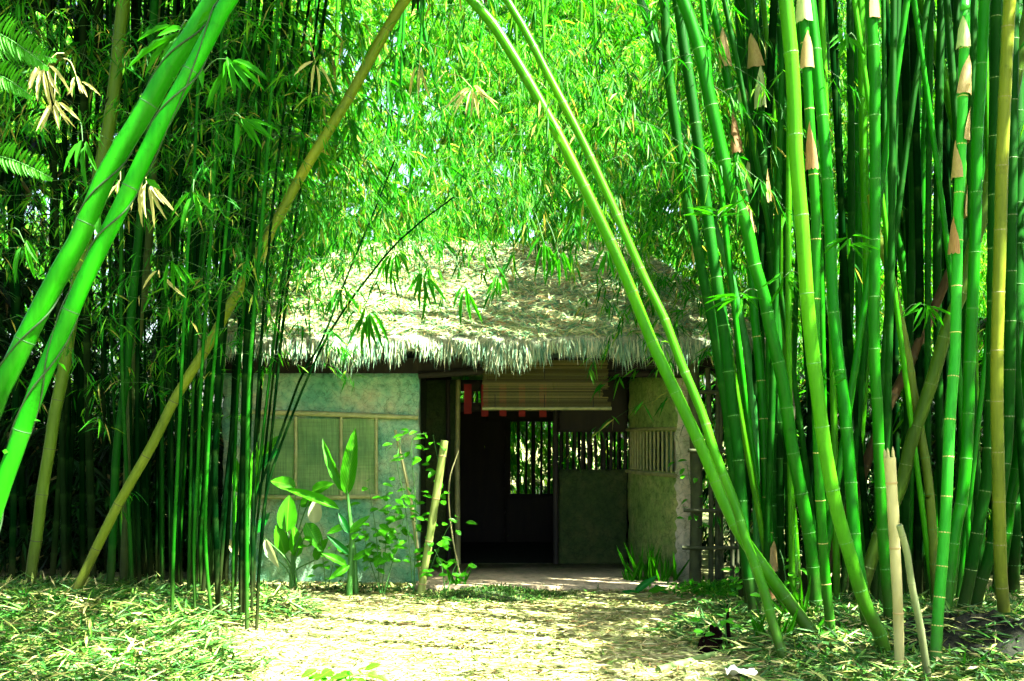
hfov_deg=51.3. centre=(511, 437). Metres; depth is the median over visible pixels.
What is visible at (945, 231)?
bamboo culm
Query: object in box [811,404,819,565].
bamboo culm
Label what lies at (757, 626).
grass tuft
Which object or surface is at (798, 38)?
bamboo culm
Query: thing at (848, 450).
bamboo culm
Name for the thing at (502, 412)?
red paper strip
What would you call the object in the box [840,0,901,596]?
bamboo culm
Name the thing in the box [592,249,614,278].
leaf spray
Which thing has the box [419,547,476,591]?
leafy shrub
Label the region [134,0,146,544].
bamboo culm
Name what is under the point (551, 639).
dirt path
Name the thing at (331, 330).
bamboo culm
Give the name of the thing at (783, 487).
bamboo culm
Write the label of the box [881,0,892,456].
bamboo culm
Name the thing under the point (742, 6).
bamboo culm
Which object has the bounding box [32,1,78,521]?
bamboo culm
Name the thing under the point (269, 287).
bamboo culm
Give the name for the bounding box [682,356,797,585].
bamboo fence
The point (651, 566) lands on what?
grass tuft
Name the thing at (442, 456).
bamboo stake
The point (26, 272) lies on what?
bamboo grove
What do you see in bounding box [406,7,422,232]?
bamboo culm
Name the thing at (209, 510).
bamboo culm
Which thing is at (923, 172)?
bamboo culm
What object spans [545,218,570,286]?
leaf spray
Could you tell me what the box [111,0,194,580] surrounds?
bamboo culm
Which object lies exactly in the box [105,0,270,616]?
bamboo culm
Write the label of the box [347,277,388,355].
leaf spray
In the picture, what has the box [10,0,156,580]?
bamboo culm
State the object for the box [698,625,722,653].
charred stump
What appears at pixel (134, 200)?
bamboo culm
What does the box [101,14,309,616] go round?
bamboo culm
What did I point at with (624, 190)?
bamboo
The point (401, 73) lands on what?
bamboo culm
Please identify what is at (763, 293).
bamboo culm
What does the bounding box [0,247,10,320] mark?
bamboo culm
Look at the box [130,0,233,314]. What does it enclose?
bamboo culm
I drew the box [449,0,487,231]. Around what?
bamboo culm
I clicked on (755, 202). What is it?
bamboo culm
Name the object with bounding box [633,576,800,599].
weeds
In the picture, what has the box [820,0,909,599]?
bamboo culm
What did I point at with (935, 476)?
bamboo culm
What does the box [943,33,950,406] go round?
bamboo culm
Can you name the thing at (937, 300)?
bamboo culm
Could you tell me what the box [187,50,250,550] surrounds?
bamboo culm
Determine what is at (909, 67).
bamboo culm
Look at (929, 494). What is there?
bamboo culm
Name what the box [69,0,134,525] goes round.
bamboo culm
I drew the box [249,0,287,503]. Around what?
bamboo culm
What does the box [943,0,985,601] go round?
bamboo culm
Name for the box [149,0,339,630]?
bamboo culm
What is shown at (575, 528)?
hut
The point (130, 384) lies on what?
bamboo culm
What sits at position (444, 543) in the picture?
leafy shrub
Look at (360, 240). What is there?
bamboo culm
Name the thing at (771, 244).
bamboo culm
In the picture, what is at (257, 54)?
bamboo culm
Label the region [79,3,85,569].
bamboo culm
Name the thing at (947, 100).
bamboo culm
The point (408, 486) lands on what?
thin stick
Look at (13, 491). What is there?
bamboo culm
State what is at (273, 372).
bamboo culm
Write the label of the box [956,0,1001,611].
bamboo culm
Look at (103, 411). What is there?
bamboo culm
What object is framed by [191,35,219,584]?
bamboo culm
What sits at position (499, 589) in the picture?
moss weeds
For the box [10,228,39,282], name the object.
leaf spray
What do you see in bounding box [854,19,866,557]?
bamboo culm
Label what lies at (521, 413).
red paper strip
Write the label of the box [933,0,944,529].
bamboo culm
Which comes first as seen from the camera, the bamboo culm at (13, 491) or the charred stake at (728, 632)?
the charred stake at (728, 632)
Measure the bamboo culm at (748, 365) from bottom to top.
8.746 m
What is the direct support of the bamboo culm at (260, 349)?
on the ground at (704, 568)
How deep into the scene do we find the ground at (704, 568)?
7.75 m
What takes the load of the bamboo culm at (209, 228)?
on the ground at (704, 568)
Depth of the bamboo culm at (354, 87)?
8.46 m
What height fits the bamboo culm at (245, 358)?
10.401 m
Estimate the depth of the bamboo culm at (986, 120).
9.29 m
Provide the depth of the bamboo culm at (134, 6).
12.15 m
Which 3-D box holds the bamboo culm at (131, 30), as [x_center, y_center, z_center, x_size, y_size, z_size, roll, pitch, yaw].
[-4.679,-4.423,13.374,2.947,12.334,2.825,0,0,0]
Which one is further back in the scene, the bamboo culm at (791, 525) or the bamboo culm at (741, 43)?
the bamboo culm at (741, 43)
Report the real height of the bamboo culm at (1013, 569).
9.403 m
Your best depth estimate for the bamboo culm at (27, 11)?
12.26 m
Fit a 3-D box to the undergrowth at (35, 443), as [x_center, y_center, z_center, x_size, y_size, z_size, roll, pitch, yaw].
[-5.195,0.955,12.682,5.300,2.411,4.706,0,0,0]
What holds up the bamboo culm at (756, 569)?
on the ground at (704, 568)
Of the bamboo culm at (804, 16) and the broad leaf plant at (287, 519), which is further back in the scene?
the broad leaf plant at (287, 519)
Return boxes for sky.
[2,2,982,438]
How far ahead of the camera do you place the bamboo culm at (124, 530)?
9.37 m
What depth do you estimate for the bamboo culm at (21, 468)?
11.10 m
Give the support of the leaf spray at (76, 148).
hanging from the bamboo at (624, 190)
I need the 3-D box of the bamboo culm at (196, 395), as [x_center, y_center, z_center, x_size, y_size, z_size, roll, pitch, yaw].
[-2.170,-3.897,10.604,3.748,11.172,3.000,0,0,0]
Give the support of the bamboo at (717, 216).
on the ground at (704, 568)
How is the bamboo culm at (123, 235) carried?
on the ground at (704, 568)
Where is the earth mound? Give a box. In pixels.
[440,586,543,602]
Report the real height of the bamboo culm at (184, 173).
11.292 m
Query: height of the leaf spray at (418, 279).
0.655 m
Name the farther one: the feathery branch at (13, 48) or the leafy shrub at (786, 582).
the leafy shrub at (786, 582)
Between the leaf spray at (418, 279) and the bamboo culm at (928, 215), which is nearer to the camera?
the leaf spray at (418, 279)
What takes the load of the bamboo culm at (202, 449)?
on the ground at (704, 568)
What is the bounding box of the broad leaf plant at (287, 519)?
[263,476,332,588]
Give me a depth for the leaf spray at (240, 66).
5.58 m
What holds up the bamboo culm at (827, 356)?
on the ground at (704, 568)
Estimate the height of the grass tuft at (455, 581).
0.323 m
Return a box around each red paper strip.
[464,384,471,413]
[481,384,487,416]
[499,387,505,415]
[519,387,524,416]
[539,387,545,416]
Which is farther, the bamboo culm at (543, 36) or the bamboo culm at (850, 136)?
the bamboo culm at (543, 36)
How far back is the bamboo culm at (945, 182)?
10.69 m
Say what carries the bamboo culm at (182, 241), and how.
on the ground at (704, 568)
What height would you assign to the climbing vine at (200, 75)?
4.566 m
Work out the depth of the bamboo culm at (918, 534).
9.24 m
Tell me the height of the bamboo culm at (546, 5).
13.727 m
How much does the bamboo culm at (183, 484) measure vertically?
10.383 m
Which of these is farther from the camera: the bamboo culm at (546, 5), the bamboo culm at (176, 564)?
the bamboo culm at (546, 5)
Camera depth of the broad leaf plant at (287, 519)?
10.39 m
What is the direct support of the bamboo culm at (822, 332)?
on the ground at (704, 568)
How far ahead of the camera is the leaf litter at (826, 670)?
6.76 m
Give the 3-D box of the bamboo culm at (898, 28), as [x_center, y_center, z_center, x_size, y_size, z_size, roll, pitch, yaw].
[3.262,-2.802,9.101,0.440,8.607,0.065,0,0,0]
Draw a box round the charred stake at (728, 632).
[725,604,731,643]
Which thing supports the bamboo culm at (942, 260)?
on the ground at (704, 568)
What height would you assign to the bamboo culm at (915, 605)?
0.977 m
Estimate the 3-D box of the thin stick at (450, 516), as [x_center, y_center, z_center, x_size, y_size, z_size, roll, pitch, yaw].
[-0.553,0.814,10.500,0.157,1.369,0.016,0,0,0]
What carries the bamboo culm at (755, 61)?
on the ground at (704, 568)
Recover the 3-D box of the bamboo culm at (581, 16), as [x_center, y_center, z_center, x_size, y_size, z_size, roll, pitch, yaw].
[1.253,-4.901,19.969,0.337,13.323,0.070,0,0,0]
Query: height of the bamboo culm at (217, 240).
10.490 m
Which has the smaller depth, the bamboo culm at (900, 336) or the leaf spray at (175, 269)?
the leaf spray at (175, 269)
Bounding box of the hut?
[178,235,765,591]
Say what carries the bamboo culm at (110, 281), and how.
on the ground at (704, 568)
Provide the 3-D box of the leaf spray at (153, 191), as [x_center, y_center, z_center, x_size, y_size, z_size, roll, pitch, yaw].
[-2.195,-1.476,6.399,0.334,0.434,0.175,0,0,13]
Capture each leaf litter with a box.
[0,571,343,680]
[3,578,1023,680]
[637,587,1023,680]
[861,600,1023,663]
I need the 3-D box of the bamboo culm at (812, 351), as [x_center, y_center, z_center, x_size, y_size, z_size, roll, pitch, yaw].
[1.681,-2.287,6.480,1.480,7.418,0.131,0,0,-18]
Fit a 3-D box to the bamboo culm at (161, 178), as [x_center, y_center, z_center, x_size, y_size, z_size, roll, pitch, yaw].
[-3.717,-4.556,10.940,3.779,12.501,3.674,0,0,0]
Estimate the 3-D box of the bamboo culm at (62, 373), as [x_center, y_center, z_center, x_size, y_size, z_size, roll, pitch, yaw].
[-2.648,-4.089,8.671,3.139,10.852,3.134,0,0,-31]
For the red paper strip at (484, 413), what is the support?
attached to the hut
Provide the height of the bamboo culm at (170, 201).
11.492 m
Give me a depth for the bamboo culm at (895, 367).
10.77 m
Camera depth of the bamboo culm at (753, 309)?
9.28 m
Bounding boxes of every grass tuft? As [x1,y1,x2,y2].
[445,562,471,584]
[616,543,688,581]
[621,560,645,580]
[750,604,834,638]
[767,575,818,617]
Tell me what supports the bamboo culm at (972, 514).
on the ground at (704, 568)
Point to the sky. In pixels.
(401, 168)
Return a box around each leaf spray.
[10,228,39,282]
[27,53,69,110]
[36,73,78,130]
[63,58,100,96]
[64,122,96,187]
[109,171,120,195]
[127,19,187,75]
[131,177,177,225]
[143,270,185,297]
[163,252,195,295]
[172,179,214,228]
[204,57,268,108]
[229,112,274,153]
[295,32,333,94]
[326,250,361,317]
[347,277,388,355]
[376,218,409,292]
[406,240,445,322]
[409,48,430,98]
[444,74,497,117]
[451,253,482,323]
[485,240,508,296]
[527,205,560,282]
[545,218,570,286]
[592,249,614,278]
[683,198,745,216]
[705,288,761,319]
[760,271,798,303]
[822,359,846,385]
[823,234,880,263]
[829,33,865,57]
[901,302,949,331]
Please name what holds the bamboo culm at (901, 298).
on the ground at (704, 568)
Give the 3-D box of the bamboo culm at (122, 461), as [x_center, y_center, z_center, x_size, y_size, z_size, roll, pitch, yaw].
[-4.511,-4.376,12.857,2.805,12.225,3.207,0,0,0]
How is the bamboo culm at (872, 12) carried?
on the ground at (704, 568)
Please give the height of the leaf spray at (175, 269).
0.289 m
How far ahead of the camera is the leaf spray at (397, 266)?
8.21 m
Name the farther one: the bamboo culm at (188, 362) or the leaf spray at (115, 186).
the bamboo culm at (188, 362)
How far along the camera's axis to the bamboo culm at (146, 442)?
9.38 m
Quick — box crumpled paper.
[723,665,757,675]
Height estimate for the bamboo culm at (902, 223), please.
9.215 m
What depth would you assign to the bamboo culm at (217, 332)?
8.10 m
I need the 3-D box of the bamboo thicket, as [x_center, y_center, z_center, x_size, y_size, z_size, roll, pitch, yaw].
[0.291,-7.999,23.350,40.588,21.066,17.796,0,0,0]
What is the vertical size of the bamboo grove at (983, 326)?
9.572 m
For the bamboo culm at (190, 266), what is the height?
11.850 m
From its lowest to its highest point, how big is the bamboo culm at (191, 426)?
10.343 m
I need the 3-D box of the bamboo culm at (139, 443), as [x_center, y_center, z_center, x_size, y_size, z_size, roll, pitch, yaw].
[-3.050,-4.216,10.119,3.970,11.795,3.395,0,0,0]
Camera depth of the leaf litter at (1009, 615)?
6.86 m
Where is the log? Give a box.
[655,651,716,672]
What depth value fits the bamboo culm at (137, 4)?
10.27 m
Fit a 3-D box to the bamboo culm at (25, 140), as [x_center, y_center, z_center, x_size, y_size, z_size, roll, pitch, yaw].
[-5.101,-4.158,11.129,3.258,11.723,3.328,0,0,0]
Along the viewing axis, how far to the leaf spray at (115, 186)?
6.41 m
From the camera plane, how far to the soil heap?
6.70 m
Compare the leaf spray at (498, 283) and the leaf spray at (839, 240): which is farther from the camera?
the leaf spray at (498, 283)
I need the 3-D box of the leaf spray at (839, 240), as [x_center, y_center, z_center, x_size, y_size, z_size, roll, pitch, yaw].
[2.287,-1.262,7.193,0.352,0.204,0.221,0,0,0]
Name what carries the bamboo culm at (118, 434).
on the ground at (704, 568)
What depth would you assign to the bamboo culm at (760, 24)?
12.12 m
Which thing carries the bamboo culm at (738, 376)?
on the ground at (704, 568)
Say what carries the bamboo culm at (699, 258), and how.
on the ground at (704, 568)
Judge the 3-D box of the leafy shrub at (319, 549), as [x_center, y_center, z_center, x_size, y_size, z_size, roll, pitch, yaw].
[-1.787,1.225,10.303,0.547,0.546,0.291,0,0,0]
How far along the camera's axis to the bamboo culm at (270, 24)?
10.74 m
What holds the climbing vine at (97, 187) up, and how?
attached to the bamboo culm at (74, 246)
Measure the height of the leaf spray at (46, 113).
0.427 m
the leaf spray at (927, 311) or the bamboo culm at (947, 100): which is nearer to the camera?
the leaf spray at (927, 311)
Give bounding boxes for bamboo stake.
[417,440,447,595]
[883,447,904,674]
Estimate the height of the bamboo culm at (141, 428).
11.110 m
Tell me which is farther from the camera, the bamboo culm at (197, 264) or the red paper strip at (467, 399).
the red paper strip at (467, 399)
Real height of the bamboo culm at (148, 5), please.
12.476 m
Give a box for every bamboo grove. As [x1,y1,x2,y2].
[0,0,112,546]
[901,166,986,411]
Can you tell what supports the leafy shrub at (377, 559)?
on the ground at (704, 568)
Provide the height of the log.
0.082 m
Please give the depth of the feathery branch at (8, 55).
5.29 m
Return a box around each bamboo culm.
[0,0,81,579]
[0,0,166,579]
[0,0,216,418]
[0,0,238,521]
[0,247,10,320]
[1,0,137,566]
[2,6,40,223]
[8,25,115,557]
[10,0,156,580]
[20,1,27,485]
[22,0,42,41]
[24,0,130,584]
[31,0,58,16]
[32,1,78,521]
[38,0,54,565]
[45,0,67,580]
[52,0,163,577]
[59,0,71,576]
[60,95,157,317]
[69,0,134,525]
[70,0,411,595]
[73,0,90,565]
[73,0,173,512]
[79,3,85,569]
[80,0,96,580]
[90,1,103,324]
[92,0,201,570]
[94,11,156,561]
[99,0,142,577]
[101,0,120,575]
[101,7,115,572]
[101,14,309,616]
[102,59,230,591]
[105,0,128,545]
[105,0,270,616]
[106,0,158,585]
[107,79,273,586]
[108,169,209,577]
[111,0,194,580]
[111,7,286,587]
[112,104,219,577]
[116,0,204,578]
[117,0,190,397]
[117,52,263,567]
[119,1,133,585]
[120,0,162,581]
[121,58,154,579]
[123,0,217,581]
[123,0,283,622]
[124,216,127,326]
[127,0,203,583]
[127,317,135,578]
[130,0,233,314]
[131,0,132,80]
[133,5,138,226]
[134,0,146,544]
[135,0,165,585]
[136,0,303,580]
[143,11,150,579]
[146,1,149,65]
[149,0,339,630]
[152,0,335,621]
[154,4,301,558]
[155,0,180,581]
[156,0,310,588]
[157,124,203,237]
[162,101,298,583]
[167,15,322,590]
[170,0,195,587]
[174,0,190,591]
[175,0,307,618]
[175,68,203,563]
[177,0,325,587]
[177,1,191,415]
[178,16,264,482]
[178,108,285,422]
[180,0,298,499]
[180,0,405,622]
[183,79,196,396]
[186,0,305,582]
[186,40,216,582]
[186,97,281,579]
[187,0,311,594]
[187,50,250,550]
[188,0,368,616]
[190,24,226,588]
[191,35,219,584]
[191,225,209,582]
[196,45,217,583]
[203,11,311,587]
[209,6,326,582]
[209,93,231,560]
[213,64,325,583]
[222,0,283,583]
[234,0,486,587]
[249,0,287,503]
[249,0,324,574]
[249,0,426,587]
[253,160,464,596]
[255,188,511,630]
[256,0,428,590]
[256,1,310,453]
[299,1,335,252]
[311,0,317,188]
[329,0,339,255]
[338,0,353,248]
[373,13,402,241]
[392,9,405,235]
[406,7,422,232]
[416,3,522,491]
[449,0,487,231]
[466,0,822,638]
[502,0,789,662]
[513,0,531,486]
[525,0,548,215]
[540,0,565,466]
[571,0,582,457]
[592,0,616,454]
[636,0,760,598]
[659,0,746,606]
[672,0,760,614]
[676,0,822,611]
[699,0,762,515]
[707,0,777,600]
[714,24,736,530]
[722,0,816,541]
[731,250,752,502]
[731,343,776,599]
[734,0,781,576]
[738,0,777,599]
[738,0,798,592]
[745,0,787,588]
[745,5,765,493]
[758,0,766,74]
[760,0,800,591]
[763,21,784,562]
[766,33,776,410]
[774,44,778,220]
[776,2,815,518]
[778,0,890,656]
[783,459,784,508]
[785,118,794,595]
[785,511,788,579]
[792,111,805,368]
[794,0,809,228]
[795,0,835,640]
[800,82,848,581]
[801,0,817,595]
[809,0,869,630]
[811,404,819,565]
[818,0,840,602]
[818,140,828,519]
[819,31,825,295]
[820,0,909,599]
[825,0,829,92]
[827,0,870,551]
[829,268,948,574]
[831,0,854,592]
[833,0,849,386]
[838,151,847,331]
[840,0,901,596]
[848,0,869,596]
[852,0,931,602]
[852,7,1023,601]
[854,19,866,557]
[864,0,892,622]
[865,17,924,556]
[867,194,937,601]
[870,0,900,592]
[871,0,929,599]
[877,0,880,348]
[877,0,896,607]
[880,67,904,245]
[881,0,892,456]
[886,0,899,522]
[896,524,931,680]
[897,70,913,571]
[900,0,917,596]
[900,10,921,541]
[900,85,922,311]
[901,0,924,591]
[905,13,909,322]
[907,22,927,594]
[909,0,923,594]
[911,0,970,557]
[918,0,980,471]
[924,0,933,599]
[924,20,989,581]
[929,0,971,670]
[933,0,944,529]
[933,0,965,567]
[935,232,943,467]
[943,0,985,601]
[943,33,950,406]
[945,0,990,610]
[949,0,959,351]
[950,0,952,213]
[954,0,977,597]
[955,319,986,600]
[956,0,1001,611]
[970,498,973,525]
[971,0,1018,609]
[982,382,985,547]
[984,50,995,598]
[988,495,991,524]
[990,0,1015,614]
[991,330,1023,591]
[1002,0,1023,552]
[1007,0,1023,592]
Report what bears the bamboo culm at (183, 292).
on the ground at (704, 568)
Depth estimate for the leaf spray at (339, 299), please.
8.18 m
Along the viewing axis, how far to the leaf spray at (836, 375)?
7.19 m
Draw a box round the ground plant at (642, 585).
[622,576,667,594]
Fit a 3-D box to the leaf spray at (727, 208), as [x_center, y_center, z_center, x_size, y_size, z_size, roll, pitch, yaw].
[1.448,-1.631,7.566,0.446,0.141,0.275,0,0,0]
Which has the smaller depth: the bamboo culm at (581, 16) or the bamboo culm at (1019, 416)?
the bamboo culm at (1019, 416)
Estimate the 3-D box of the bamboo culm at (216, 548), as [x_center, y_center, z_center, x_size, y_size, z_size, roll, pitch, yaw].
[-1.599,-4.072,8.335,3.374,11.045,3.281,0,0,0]
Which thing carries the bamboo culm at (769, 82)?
on the ground at (704, 568)
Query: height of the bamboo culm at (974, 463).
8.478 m
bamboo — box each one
[43,0,879,385]
[505,0,1023,564]
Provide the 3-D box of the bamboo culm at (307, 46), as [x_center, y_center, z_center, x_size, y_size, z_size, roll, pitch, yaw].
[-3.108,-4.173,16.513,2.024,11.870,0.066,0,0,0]
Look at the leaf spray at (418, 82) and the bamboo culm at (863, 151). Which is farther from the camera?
the bamboo culm at (863, 151)
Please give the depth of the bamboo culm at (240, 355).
8.24 m
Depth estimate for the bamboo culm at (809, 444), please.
9.29 m
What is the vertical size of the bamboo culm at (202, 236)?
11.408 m
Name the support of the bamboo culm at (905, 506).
on the ground at (704, 568)
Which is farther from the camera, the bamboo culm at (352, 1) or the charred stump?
the bamboo culm at (352, 1)
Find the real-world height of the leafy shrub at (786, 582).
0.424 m
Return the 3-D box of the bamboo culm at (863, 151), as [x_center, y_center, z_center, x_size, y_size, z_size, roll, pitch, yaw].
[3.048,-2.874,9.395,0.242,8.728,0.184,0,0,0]
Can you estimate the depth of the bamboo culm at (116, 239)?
10.24 m
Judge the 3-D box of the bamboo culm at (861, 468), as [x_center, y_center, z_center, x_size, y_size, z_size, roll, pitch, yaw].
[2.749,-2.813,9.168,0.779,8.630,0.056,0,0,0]
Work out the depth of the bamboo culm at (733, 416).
8.46 m
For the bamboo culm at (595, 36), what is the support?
on the ground at (704, 568)
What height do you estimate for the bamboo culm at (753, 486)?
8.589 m
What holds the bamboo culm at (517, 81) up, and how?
on the ground at (704, 568)
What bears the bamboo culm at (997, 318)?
on the ground at (704, 568)
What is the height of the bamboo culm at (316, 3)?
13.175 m
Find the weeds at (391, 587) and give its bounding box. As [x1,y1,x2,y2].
[222,578,598,598]
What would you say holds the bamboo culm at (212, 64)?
on the ground at (704, 568)
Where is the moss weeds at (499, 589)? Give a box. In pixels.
[364,582,628,606]
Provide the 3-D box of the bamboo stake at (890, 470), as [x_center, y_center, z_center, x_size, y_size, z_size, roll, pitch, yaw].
[2.259,0.800,6.300,0.126,1.489,0.072,0,0,0]
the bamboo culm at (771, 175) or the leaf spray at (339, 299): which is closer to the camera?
the leaf spray at (339, 299)
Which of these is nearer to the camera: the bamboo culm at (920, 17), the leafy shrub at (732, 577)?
the leafy shrub at (732, 577)
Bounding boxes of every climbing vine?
[0,22,211,365]
[0,55,208,530]
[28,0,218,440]
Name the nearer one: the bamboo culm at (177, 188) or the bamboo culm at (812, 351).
the bamboo culm at (812, 351)
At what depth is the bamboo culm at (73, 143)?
12.23 m
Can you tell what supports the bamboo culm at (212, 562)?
on the ground at (704, 568)
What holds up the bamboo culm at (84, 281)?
on the ground at (704, 568)
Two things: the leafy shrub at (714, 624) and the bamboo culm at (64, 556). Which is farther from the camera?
the bamboo culm at (64, 556)
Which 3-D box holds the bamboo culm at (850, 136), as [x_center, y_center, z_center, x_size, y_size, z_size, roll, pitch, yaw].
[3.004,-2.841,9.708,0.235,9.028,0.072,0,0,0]
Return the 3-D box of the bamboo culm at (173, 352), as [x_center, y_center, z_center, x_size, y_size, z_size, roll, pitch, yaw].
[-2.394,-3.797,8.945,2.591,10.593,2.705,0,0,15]
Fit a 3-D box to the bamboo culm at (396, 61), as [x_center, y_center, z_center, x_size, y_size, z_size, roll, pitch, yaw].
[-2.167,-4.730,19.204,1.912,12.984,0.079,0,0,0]
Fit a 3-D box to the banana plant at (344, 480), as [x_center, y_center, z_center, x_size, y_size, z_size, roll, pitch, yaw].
[-1.722,0.703,10.039,0.863,1.587,0.330,0,0,0]
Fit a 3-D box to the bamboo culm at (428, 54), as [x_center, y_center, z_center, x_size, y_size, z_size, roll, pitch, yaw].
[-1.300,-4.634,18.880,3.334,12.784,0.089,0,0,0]
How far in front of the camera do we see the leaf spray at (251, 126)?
5.79 m
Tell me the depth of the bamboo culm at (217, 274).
10.69 m
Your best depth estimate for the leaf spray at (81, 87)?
6.20 m
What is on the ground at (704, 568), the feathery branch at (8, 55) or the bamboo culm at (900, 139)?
the bamboo culm at (900, 139)
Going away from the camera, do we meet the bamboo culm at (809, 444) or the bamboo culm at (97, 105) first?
the bamboo culm at (809, 444)
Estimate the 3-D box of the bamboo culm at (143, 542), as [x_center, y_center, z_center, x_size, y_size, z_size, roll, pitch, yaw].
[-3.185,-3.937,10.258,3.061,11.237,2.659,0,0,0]
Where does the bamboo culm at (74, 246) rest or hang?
on the ground at (704, 568)
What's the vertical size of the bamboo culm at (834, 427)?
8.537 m
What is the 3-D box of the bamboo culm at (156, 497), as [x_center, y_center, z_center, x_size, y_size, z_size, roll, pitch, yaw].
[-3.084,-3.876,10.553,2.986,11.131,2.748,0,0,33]
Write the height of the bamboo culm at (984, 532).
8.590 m
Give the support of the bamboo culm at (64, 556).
on the ground at (704, 568)
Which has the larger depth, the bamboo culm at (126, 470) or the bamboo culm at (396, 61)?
the bamboo culm at (396, 61)
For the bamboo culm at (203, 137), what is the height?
12.277 m
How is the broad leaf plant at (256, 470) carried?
on the ground at (704, 568)
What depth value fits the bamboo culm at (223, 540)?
10.34 m
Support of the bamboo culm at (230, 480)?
on the ground at (704, 568)
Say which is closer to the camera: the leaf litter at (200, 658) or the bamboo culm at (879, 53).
the leaf litter at (200, 658)
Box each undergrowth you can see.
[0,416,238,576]
[700,359,1023,574]
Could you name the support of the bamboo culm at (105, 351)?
on the ground at (704, 568)
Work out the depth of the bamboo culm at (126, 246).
10.31 m
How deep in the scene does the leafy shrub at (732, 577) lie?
8.88 m
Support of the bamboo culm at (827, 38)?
on the ground at (704, 568)
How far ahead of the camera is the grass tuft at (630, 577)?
10.77 m
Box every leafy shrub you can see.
[298,536,348,590]
[301,662,389,680]
[347,479,424,592]
[379,428,475,591]
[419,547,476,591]
[668,459,709,534]
[690,593,759,643]
[721,565,758,604]
[761,549,806,587]
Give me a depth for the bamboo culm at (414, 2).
9.17 m
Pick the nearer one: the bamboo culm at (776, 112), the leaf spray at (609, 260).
the leaf spray at (609, 260)
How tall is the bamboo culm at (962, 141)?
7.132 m
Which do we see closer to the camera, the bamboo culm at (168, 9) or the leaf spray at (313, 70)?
the leaf spray at (313, 70)
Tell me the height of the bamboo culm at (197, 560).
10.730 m
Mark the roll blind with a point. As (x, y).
(544, 405)
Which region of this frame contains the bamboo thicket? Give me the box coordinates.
[0,0,986,538]
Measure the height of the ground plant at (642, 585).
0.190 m
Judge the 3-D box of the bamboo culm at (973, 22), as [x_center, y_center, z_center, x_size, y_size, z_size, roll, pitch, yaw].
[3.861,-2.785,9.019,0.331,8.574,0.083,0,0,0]
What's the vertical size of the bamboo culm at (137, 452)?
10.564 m
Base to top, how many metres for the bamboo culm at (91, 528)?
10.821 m
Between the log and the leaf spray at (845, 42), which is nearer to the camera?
the log
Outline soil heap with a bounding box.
[886,609,1023,670]
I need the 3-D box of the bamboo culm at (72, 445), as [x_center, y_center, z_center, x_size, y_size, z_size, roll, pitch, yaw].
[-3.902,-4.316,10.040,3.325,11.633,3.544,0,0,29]
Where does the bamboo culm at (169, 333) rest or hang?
on the ground at (704, 568)
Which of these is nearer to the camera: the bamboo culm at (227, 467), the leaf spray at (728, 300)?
the leaf spray at (728, 300)
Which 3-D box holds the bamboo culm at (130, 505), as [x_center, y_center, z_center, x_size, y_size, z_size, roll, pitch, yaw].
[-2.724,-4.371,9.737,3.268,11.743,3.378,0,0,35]
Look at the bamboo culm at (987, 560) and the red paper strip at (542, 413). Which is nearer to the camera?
the bamboo culm at (987, 560)
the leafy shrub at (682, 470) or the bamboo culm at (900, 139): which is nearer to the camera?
the bamboo culm at (900, 139)
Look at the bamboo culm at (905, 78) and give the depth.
9.74 m
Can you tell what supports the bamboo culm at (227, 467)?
on the ground at (704, 568)
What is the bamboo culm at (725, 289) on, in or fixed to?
on the ground at (704, 568)
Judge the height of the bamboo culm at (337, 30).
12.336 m
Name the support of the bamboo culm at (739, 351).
on the ground at (704, 568)
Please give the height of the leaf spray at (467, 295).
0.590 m
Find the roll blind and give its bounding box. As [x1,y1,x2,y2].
[482,360,611,409]
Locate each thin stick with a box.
[394,430,420,577]
[448,451,462,583]
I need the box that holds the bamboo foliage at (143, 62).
[0,0,454,529]
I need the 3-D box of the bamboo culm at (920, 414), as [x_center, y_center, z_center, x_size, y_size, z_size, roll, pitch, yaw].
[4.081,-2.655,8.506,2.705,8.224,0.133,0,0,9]
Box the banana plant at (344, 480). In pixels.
[283,428,374,595]
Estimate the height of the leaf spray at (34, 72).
0.386 m
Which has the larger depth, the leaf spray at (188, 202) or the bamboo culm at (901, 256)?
the bamboo culm at (901, 256)
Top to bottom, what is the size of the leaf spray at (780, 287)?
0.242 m
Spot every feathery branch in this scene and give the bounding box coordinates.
[0,12,48,70]
[0,32,57,63]
[0,57,32,99]
[0,141,53,181]
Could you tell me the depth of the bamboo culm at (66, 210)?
10.09 m
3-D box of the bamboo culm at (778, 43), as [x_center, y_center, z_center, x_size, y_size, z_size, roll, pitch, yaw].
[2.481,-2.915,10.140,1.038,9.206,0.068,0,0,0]
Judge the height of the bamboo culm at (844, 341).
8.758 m
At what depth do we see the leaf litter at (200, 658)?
7.39 m
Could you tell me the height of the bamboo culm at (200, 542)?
11.536 m
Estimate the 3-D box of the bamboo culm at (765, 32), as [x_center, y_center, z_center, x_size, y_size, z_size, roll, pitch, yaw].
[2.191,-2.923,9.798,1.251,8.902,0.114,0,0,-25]
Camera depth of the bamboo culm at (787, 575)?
10.47 m
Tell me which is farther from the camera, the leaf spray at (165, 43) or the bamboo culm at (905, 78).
the bamboo culm at (905, 78)
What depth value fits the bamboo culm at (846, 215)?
11.74 m
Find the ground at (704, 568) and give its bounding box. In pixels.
[0,439,1023,680]

